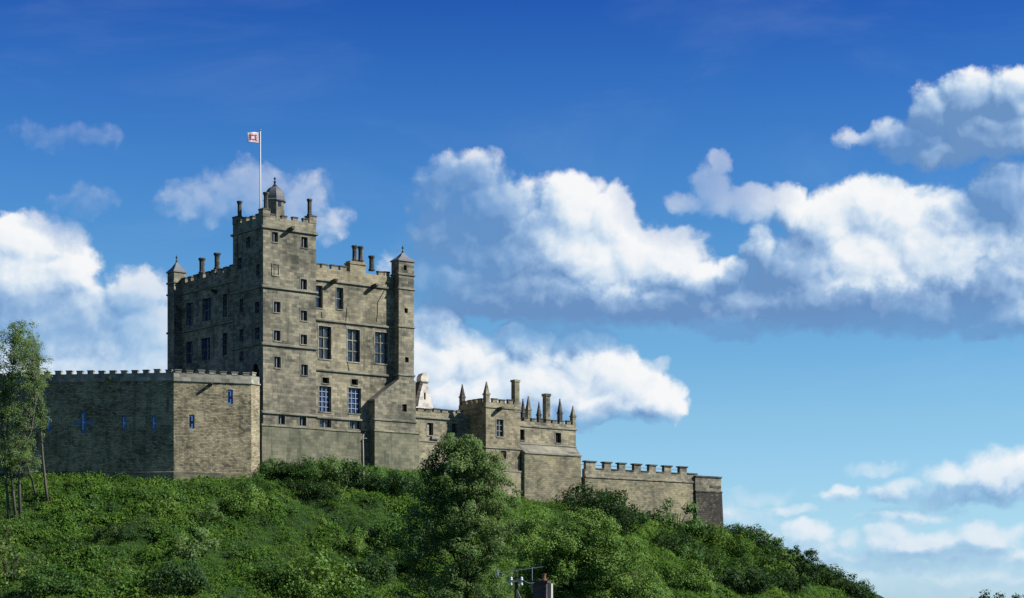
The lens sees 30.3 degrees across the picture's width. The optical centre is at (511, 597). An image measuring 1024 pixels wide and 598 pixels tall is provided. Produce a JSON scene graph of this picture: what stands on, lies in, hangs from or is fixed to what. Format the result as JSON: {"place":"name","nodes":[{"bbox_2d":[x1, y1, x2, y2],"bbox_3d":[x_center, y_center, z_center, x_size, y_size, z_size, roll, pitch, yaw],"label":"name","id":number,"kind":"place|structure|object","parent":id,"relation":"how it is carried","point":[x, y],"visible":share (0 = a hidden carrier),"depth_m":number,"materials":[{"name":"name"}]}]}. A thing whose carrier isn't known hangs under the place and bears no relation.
{"place":"outdoors","nodes":[
{"label":"outdoors","id":0,"kind":"place"},
{"bbox_2d":[0,456,883,597],"bbox_3d":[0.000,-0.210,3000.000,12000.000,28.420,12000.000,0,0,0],"label":"hill","id":1,"kind":"structure","parent":0,"point":[348,528],"depth_m":186.63,"materials":[{"name":"green plant"}]},
{"bbox_2d":[0,517,24,544],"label":"bush","id":2,"kind":"object","parent":1,"relation":"on","point":[12,538],"visible":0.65,"depth_m":180.90,"materials":[{"name":"green plant"}]},
{"bbox_2d":[0,362,31,518],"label":"slender tree","id":3,"kind":"object","parent":1,"relation":"on","point":[6,462],"visible":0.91,"depth_m":186.94,"materials":[{"name":"green plant"}]},
{"bbox_2d":[0,431,37,500],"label":"slender tree","id":4,"kind":"object","parent":1,"relation":"on","point":[16,456],"visible":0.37,"depth_m":190.27,"materials":[{"name":"green plant"}]},
{"bbox_2d":[0,319,39,516],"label":"slender tree","id":5,"kind":"object","parent":1,"relation":"on","point":[15,340],"visible":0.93,"depth_m":187.01,"materials":[{"name":"green plant"}]},
{"bbox_2d":[0,540,47,585],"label":"bush","id":6,"kind":"object","parent":1,"relation":"on","point":[15,569],"visible":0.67,"depth_m":176.19,"materials":[{"name":"green plant"}]},
{"bbox_2d":[0,340,53,517],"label":"slender tree","id":7,"kind":"object","parent":1,"relation":"on","point":[30,376],"visible":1,"depth_m":186.27,"materials":[{"name":"green plant"}]},
{"bbox_2d":[9,321,51,501],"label":"slender tree","id":8,"kind":"object","parent":1,"relation":"on","point":[39,386],"visible":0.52,"depth_m":190.19,"materials":[{"name":"green plant"}]},
{"bbox_2d":[18,561,80,595],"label":"bush","id":9,"kind":"object","parent":1,"relation":"on","point":[34,580],"visible":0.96,"depth_m":171.49,"materials":[{"name":"green plant"}]},
{"bbox_2d":[92,522,138,540],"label":"bush","id":10,"kind":"object","parent":1,"relation":"on","point":[123,534],"visible":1,"depth_m":181.77,"materials":[{"name":"green plant"}]},
{"bbox_2d":[0,369,260,481],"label":"forecourt wall","id":11,"kind":"structure","parent":1,"relation":"on","point":[188,424],"depth_m":196.11,"materials":[{"name":"stone"}]},
{"bbox_2d":[147,557,209,592],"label":"bush","id":12,"kind":"object","parent":1,"relation":"on","point":[198,580],"visible":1,"depth_m":170.73,"materials":[{"name":"green plant"}]},
{"bbox_2d":[170,527,221,559],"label":"bush","id":13,"kind":"object","parent":1,"relation":"on","point":[190,551],"visible":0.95,"depth_m":178.16,"materials":[{"name":"green plant"}]},
{"bbox_2d":[191,502,227,524],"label":"bush","id":14,"kind":"object","parent":1,"relation":"on","point":[211,513],"visible":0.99,"depth_m":186.02,"materials":[{"name":"green plant"}]},
{"bbox_2d":[219,480,271,514],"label":"bush","id":15,"kind":"object","parent":1,"relation":"on","point":[243,504],"visible":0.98,"depth_m":189.09,"materials":[{"name":"green plant"}]},
{"bbox_2d":[238,476,275,496],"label":"bush","id":16,"kind":"object","parent":1,"relation":"on","point":[270,487],"visible":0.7,"depth_m":193.45,"materials":[{"name":"green plant"}]},
{"bbox_2d":[255,456,290,478],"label":"bush","id":17,"kind":"object","parent":1,"relation":"on","point":[265,467],"visible":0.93,"depth_m":198.56,"materials":[{"name":"green plant"}]},
{"bbox_2d":[251,558,304,592],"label":"bush","id":18,"kind":"object","parent":1,"relation":"on","point":[276,565],"visible":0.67,"depth_m":176.30,"materials":[{"name":"green plant"}]},
{"bbox_2d":[271,458,307,477],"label":"bush","id":19,"kind":"object","parent":1,"relation":"on","point":[282,465],"visible":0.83,"depth_m":198.56,"materials":[{"name":"green plant"}]},
{"bbox_2d":[166,177,418,473],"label":"castle keep","id":20,"kind":"structure","parent":1,"relation":"on","point":[324,353],"depth_m":206.94,"materials":[{"name":"stone"}]},
{"bbox_2d":[186,301,192,326],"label":"window","id":21,"kind":"structure","parent":20,"relation":"in","point":[190,315],"depth_m":214.67,"materials":[{"name":"stone"}]},
{"bbox_2d":[186,340,192,364],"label":"window","id":22,"kind":"structure","parent":20,"relation":"in","point":[190,353],"depth_m":214.41,"materials":[{"name":"glass"}]},
{"bbox_2d":[201,336,210,361],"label":"window","id":23,"kind":"structure","parent":20,"relation":"in","point":[207,350],"depth_m":211.86,"materials":[{"name":"glass"}]},
{"bbox_2d":[202,297,210,322],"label":"window","id":24,"kind":"structure","parent":20,"relation":"in","point":[207,302],"depth_m":211.86,"materials":[{"name":"stone"}]},
{"bbox_2d":[222,292,227,318],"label":"window","id":25,"kind":"structure","parent":20,"relation":"in","point":[226,306],"depth_m":208.47,"materials":[{"name":"stone"}]},
{"bbox_2d":[222,332,227,356],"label":"window","id":26,"kind":"structure","parent":20,"relation":"in","point":[226,344],"depth_m":208.47,"materials":[{"name":"stone"}]},
{"bbox_2d":[239,298,243,313],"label":"window","id":27,"kind":"structure","parent":20,"relation":"in","point":[242,306],"depth_m":203.74,"materials":[{"name":"stone"}]},
{"bbox_2d":[250,360,260,376],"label":"door","id":28,"kind":"structure","parent":20,"relation":"in","point":[255,365],"depth_m":201.42,"materials":[{"name":"stone"}]},
{"bbox_2d":[259,129,260,208],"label":"flagpole","id":29,"kind":"object","parent":20,"relation":"on","point":[260,172],"visible":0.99,"depth_m":202.00,"materials":[{"name":"white metal"}]},
{"bbox_2d":[247,132,259,143],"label":"flag","id":30,"kind":"object","parent":29,"relation":"attached to","point":[253,137],"visible":1,"depth_m":201.83,"materials":[{"name":"fabric"}]},
{"bbox_2d":[271,230,278,242],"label":"window","id":31,"kind":"structure","parent":20,"relation":"in","point":[273,235],"depth_m":201.07,"materials":[{"name":"stone"}]},
{"bbox_2d":[273,300,280,313],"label":"window","id":32,"kind":"structure","parent":20,"relation":"in","point":[275,304],"depth_m":201.27,"materials":[{"name":"stone"}]},
{"bbox_2d":[273,329,280,341],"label":"window","id":33,"kind":"structure","parent":20,"relation":"in","point":[275,333],"depth_m":201.27,"materials":[{"name":"stone"}]},
{"bbox_2d":[273,355,281,368],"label":"window","id":34,"kind":"structure","parent":20,"relation":"in","point":[275,359],"depth_m":201.32,"materials":[{"name":"stone"}]},
{"bbox_2d":[277,414,285,424],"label":"window","id":35,"kind":"structure","parent":20,"relation":"in","point":[279,418],"depth_m":201.59,"materials":[{"name":"stone"}]},
{"bbox_2d":[298,416,306,426],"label":"window","id":36,"kind":"structure","parent":20,"relation":"in","point":[301,419],"depth_m":203.29,"materials":[{"name":"stone"}]},
{"bbox_2d":[300,278,307,289],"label":"window","id":37,"kind":"structure","parent":20,"relation":"in","point":[302,282],"depth_m":203.39,"materials":[{"name":"stone"}]},
{"bbox_2d":[300,309,307,321],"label":"window","id":38,"kind":"structure","parent":20,"relation":"in","point":[302,313],"depth_m":203.39,"materials":[{"name":"stone"}]},
{"bbox_2d":[300,333,307,345],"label":"window","id":39,"kind":"structure","parent":20,"relation":"in","point":[302,337],"depth_m":203.39,"materials":[{"name":"stone"}]},
{"bbox_2d":[300,235,308,248],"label":"window","id":40,"kind":"structure","parent":20,"relation":"in","point":[302,240],"depth_m":203.44,"materials":[{"name":"stone"}]},
{"bbox_2d":[300,363,308,376],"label":"window","id":41,"kind":"structure","parent":20,"relation":"in","point":[302,367],"depth_m":203.39,"materials":[{"name":"stone"}]},
{"bbox_2d":[316,284,322,308],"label":"window","id":42,"kind":"structure","parent":20,"relation":"in","point":[318,288],"depth_m":205.94,"materials":[{"name":"stone"}]},
{"bbox_2d":[318,324,331,360],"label":"window","id":43,"kind":"structure","parent":20,"relation":"in","point":[323,332],"depth_m":206.29,"materials":[{"name":"glass"}]},
{"bbox_2d":[318,385,331,412],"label":"window","id":44,"kind":"structure","parent":20,"relation":"in","point":[323,392],"depth_m":206.40,"materials":[{"name":"glass"}]},
{"bbox_2d":[319,418,331,428],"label":"window","id":45,"kind":"structure","parent":20,"relation":"in","point":[324,423],"depth_m":206.34,"materials":[{"name":"stone"}]},
{"bbox_2d":[335,286,343,309],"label":"window","id":46,"kind":"structure","parent":20,"relation":"in","point":[338,299],"depth_m":207.56,"materials":[{"name":"stone"}]},
{"bbox_2d":[346,328,360,363],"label":"window","id":47,"kind":"structure","parent":20,"relation":"in","point":[352,341],"depth_m":208.68,"materials":[{"name":"glass"}]},
{"bbox_2d":[347,386,361,414],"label":"window","id":48,"kind":"structure","parent":20,"relation":"in","point":[352,393],"depth_m":208.80,"materials":[{"name":"glass"}]},
{"bbox_2d":[349,421,361,429],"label":"window","id":49,"kind":"structure","parent":20,"relation":"in","point":[353,425],"depth_m":208.93,"materials":[{"name":"glass"}]},
{"bbox_2d":[374,330,388,364],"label":"window","id":50,"kind":"structure","parent":20,"relation":"in","point":[380,343],"depth_m":210.98,"materials":[{"name":"glass"}]},
{"bbox_2d":[275,477,321,497],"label":"bush","id":51,"kind":"object","parent":1,"relation":"on","point":[298,487],"visible":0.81,"depth_m":195.47,"materials":[{"name":"green plant"}]},
{"bbox_2d":[284,455,333,480],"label":"bush","id":52,"kind":"object","parent":1,"relation":"on","point":[306,474],"visible":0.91,"depth_m":198.40,"materials":[{"name":"green plant"}]},
{"bbox_2d":[272,544,365,597],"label":"bush","id":53,"kind":"object","parent":1,"relation":"on","point":[319,580],"visible":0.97,"depth_m":175.02,"materials":[{"name":"green plant"}]},
{"bbox_2d":[304,479,343,499],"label":"bush","id":54,"kind":"object","parent":1,"relation":"on","point":[325,486],"visible":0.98,"depth_m":194.81,"materials":[{"name":"green plant"}]},
{"bbox_2d":[305,454,351,481],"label":"bush","id":55,"kind":"object","parent":1,"relation":"on","point":[333,463],"visible":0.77,"depth_m":198.59,"materials":[{"name":"green plant"}]},
{"bbox_2d":[319,457,371,487],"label":"bush","id":56,"kind":"object","parent":1,"relation":"on","point":[349,463],"visible":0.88,"depth_m":199.15,"materials":[{"name":"green plant"}]},
{"bbox_2d":[332,526,373,554],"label":"bush","id":57,"kind":"object","parent":1,"relation":"on","point":[356,546],"visible":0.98,"depth_m":187.43,"materials":[{"name":"green plant"}]},
{"bbox_2d":[343,469,377,489],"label":"bush","id":58,"kind":"object","parent":1,"relation":"on","point":[353,484],"visible":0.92,"depth_m":199.02,"materials":[{"name":"green plant"}]},
{"bbox_2d":[360,430,366,489],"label":"drainpipe","id":59,"kind":"object","parent":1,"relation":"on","point":[363,432],"visible":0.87,"depth_m":199.06,"materials":[{"name":"grey metal"}]},
{"bbox_2d":[340,550,397,584],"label":"bush","id":60,"kind":"object","parent":1,"relation":"on","point":[369,567],"visible":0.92,"depth_m":181.77,"materials":[{"name":"green plant"}]},
{"bbox_2d":[354,464,396,490],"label":"bush","id":61,"kind":"object","parent":1,"relation":"on","point":[376,474],"visible":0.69,"depth_m":199.99,"materials":[{"name":"green plant"}]},
{"bbox_2d":[370,468,419,494],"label":"bush","id":62,"kind":"object","parent":1,"relation":"on","point":[383,485],"visible":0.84,"depth_m":198.43,"materials":[{"name":"green plant"}]},
{"bbox_2d":[369,515,422,551],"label":"bush","id":63,"kind":"object","parent":1,"relation":"on","point":[396,530],"visible":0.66,"depth_m":189.28,"materials":[{"name":"green plant"}]},
{"bbox_2d":[388,469,432,493],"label":"bush","id":64,"kind":"object","parent":1,"relation":"on","point":[414,476],"visible":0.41,"depth_m":199.51,"materials":[{"name":"green plant"}]},
{"bbox_2d":[416,372,432,408],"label":"ruined gable","id":65,"kind":"structure","parent":1,"relation":"on","point":[423,398],"depth_m":221.90,"materials":[{"name":"stone"}]},
{"bbox_2d":[416,408,469,479],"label":"link wall","id":66,"kind":"structure","parent":1,"relation":"on","point":[433,425],"depth_m":218.29,"materials":[{"name":"stone"}]},
{"bbox_2d":[426,421,433,435],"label":"window","id":67,"kind":"structure","parent":66,"relation":"in","point":[427,423],"depth_m":218.00,"materials":[{"name":"stone"}]},
{"bbox_2d":[451,422,457,433],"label":"window","id":68,"kind":"structure","parent":66,"relation":"in","point":[452,424],"depth_m":220.24,"materials":[{"name":"glass"}]},
{"bbox_2d":[390,432,525,597],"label":"broadleaf tree","id":69,"kind":"object","parent":1,"relation":"on","point":[458,489],"visible":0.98,"depth_m":162.32,"materials":[{"name":"green plant"}]},
{"bbox_2d":[510,577,527,597],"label":"telegraph pole","id":70,"kind":"object","parent":1,"relation":"on","point":[516,581],"visible":1,"depth_m":97.90,"materials":[{"name":"brown wood"}]},
{"bbox_2d":[458,379,581,502],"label":"pinnacled lodge","id":71,"kind":"structure","parent":1,"relation":"on","point":[542,456],"depth_m":222.84,"materials":[{"name":"stone"}]},
{"bbox_2d":[495,418,503,437],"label":"window","id":72,"kind":"structure","parent":71,"relation":"in","point":[498,423],"depth_m":220.24,"materials":[{"name":"stone"}]},
{"bbox_2d":[555,432,561,443],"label":"window","id":73,"kind":"structure","parent":71,"relation":"in","point":[557,434],"depth_m":227.18,"materials":[{"name":"glass"}]},
{"bbox_2d":[531,574,552,597],"bbox_3d":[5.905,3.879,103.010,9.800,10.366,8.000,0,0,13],"label":"chimney","id":74,"kind":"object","parent":1,"relation":"on","point":[543,588],"depth_m":103.63,"materials":[{"name":"brick"}]},
{"bbox_2d":[495,567,538,592],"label":"television aerial","id":75,"kind":"object","parent":74,"relation":"attached to","point":[497,572],"visible":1,"depth_m":103.61,"materials":[{"name":"metal"}]},
{"bbox_2d":[556,481,618,514],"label":"bush","id":76,"kind":"object","parent":1,"relation":"on","point":[588,502],"visible":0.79,"depth_m":222.88,"materials":[{"name":"green plant"}]},
{"bbox_2d":[501,506,674,597],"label":"ash tree","id":77,"kind":"object","parent":1,"relation":"on","point":[562,544],"visible":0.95,"depth_m":140.97,"materials":[{"name":"green plant"}]},
{"bbox_2d":[576,489,648,521],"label":"bush","id":78,"kind":"object","parent":1,"relation":"on","point":[609,505],"visible":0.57,"depth_m":222.95,"materials":[{"name":"green plant"}]},
{"bbox_2d":[590,504,649,534],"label":"bush","id":79,"kind":"object","parent":1,"relation":"on","point":[638,518],"visible":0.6,"depth_m":220.84,"materials":[{"name":"green plant"}]},
{"bbox_2d":[581,460,697,523],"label":"terrace wall","id":80,"kind":"structure","parent":1,"relation":"on","point":[650,488],"depth_m":234.70,"materials":[{"name":"stone"}]},
{"bbox_2d":[650,527,696,553],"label":"bush","id":81,"kind":"object","parent":1,"relation":"on","point":[667,539],"visible":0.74,"depth_m":221.52,"materials":[{"name":"green plant"}]},
{"bbox_2d":[648,496,706,534],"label":"bush","id":82,"kind":"object","parent":1,"relation":"on","point":[689,509],"visible":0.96,"depth_m":231.87,"materials":[{"name":"green plant"}]},
{"bbox_2d":[661,539,706,561],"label":"bush","id":83,"kind":"object","parent":1,"relation":"on","point":[686,549],"visible":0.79,"depth_m":221.41,"materials":[{"name":"green plant"}]},
{"bbox_2d":[662,558,716,591],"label":"bush","id":84,"kind":"object","parent":1,"relation":"on","point":[690,575],"visible":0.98,"depth_m":210.15,"materials":[{"name":"green plant"}]},
{"bbox_2d":[679,518,712,536],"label":"bush","id":85,"kind":"object","parent":1,"relation":"on","point":[687,531],"visible":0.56,"depth_m":232.96,"materials":[{"name":"green plant"}]},
{"bbox_2d":[690,542,721,560],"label":"bush","id":86,"kind":"object","parent":1,"relation":"on","point":[701,545],"visible":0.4,"depth_m":224.32,"materials":[{"name":"green plant"}]},
{"bbox_2d":[694,475,723,530],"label":"end bastion","id":87,"kind":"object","parent":1,"relation":"on","point":[707,494],"visible":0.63,"depth_m":241.01,"materials":[{"name":"stone"}]},
{"bbox_2d":[698,523,729,540],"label":"bush","id":88,"kind":"object","parent":1,"relation":"on","point":[713,525],"visible":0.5,"depth_m":235.31,"materials":[{"name":"green plant"}]},
{"bbox_2d":[687,546,745,578],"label":"bush","id":89,"kind":"object","parent":1,"relation":"on","point":[709,561],"visible":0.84,"depth_m":217.56,"materials":[{"name":"green plant"}]},
{"bbox_2d":[706,522,755,555],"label":"bush","id":90,"kind":"object","parent":1,"relation":"on","point":[718,537],"visible":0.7,"depth_m":231.70,"materials":[{"name":"green plant"}]},
{"bbox_2d":[724,523,745,538],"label":"bush","id":91,"kind":"object","parent":1,"relation":"on","point":[731,529],"visible":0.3,"depth_m":243.97,"materials":[{"name":"green plant"}]},
{"bbox_2d":[710,561,770,591],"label":"bush","id":92,"kind":"object","parent":1,"relation":"on","point":[737,581],"visible":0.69,"depth_m":217.10,"materials":[{"name":"green plant"}]},
{"bbox_2d":[718,535,769,565],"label":"bush","id":93,"kind":"object","parent":1,"relation":"on","point":[747,546],"visible":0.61,"depth_m":230.87,"materials":[{"name":"green plant"}]},
{"bbox_2d":[730,523,768,544],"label":"bush","id":94,"kind":"object","parent":1,"relation":"on","point":[739,531],"visible":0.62,"depth_m":242.62,"materials":[{"name":"green plant"}]},
{"bbox_2d":[733,543,779,574],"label":"bush","id":95,"kind":"object","parent":1,"relation":"on","point":[771,560],"visible":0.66,"depth_m":229.95,"materials":[{"name":"green plant"}]},
{"bbox_2d":[739,566,787,592],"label":"bush","id":96,"kind":"object","parent":1,"relation":"on","point":[773,579],"visible":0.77,"depth_m":217.70,"materials":[{"name":"green plant"}]},
{"bbox_2d":[746,528,784,554],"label":"bush","id":97,"kind":"object","parent":1,"relation":"on","point":[771,541],"visible":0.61,"depth_m":242.09,"materials":[{"name":"green plant"}]},
{"bbox_2d":[758,541,788,556],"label":"bush","id":98,"kind":"object","parent":1,"relation":"on","point":[780,547],"visible":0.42,"depth_m":241.22,"materials":[{"name":"green plant"}]},
{"bbox_2d":[753,549,805,582],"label":"bush","id":99,"kind":"object","parent":1,"relation":"on","point":[782,565],"visible":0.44,"depth_m":228.84,"materials":[{"name":"green plant"}]},
{"bbox_2d":[772,547,805,567],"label":"bush","id":100,"kind":"object","parent":1,"relation":"on","point":[791,555],"visible":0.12,"depth_m":239.87,"materials":[{"name":"green plant"}]},
{"bbox_2d":[768,567,820,593],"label":"bush","id":101,"kind":"object","parent":1,"relation":"on","point":[804,580],"visible":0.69,"depth_m":223.50,"materials":[{"name":"green plant"}]},
{"bbox_2d":[769,545,828,589],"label":"hawthorn tree","id":102,"kind":"object","parent":1,"relation":"on","point":[811,553],"visible":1,"depth_m":225.84,"materials":[{"name":"green plant"}]},
{"bbox_2d":[796,560,832,581],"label":"bush","id":103,"kind":"object","parent":1,"relation":"on","point":[817,572],"visible":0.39,"depth_m":237.64,"materials":[{"name":"green plant"}]},
{"bbox_2d":[807,563,848,585],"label":"bush","id":104,"kind":"object","parent":1,"relation":"on","point":[836,573],"visible":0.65,"depth_m":237.70,"materials":[{"name":"green plant"}]},
{"bbox_2d":[818,573,866,595],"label":"bush","id":105,"kind":"object","parent":1,"relation":"on","point":[849,578],"visible":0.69,"depth_m":238.19,"materials":[{"name":"green plant"}]},
{"bbox_2d":[834,578,877,597],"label":"bush","id":106,"kind":"object","parent":1,"relation":"on","point":[865,593],"visible":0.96,"depth_m":236.73,"materials":[{"name":"green plant"}]},
{"bbox_2d":[0,0,1023,597],"label":"sky","id":107,"kind":"structure","parent":0,"point":[772,249],"materials":[{"name":"blue"}]},
{"bbox_2d":[979,589,1005,597],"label":"valley tree","id":108,"kind":"object","parent":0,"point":[988,596],"visible":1,"depth_m":189.97,"materials":[{"name":"green plant"}]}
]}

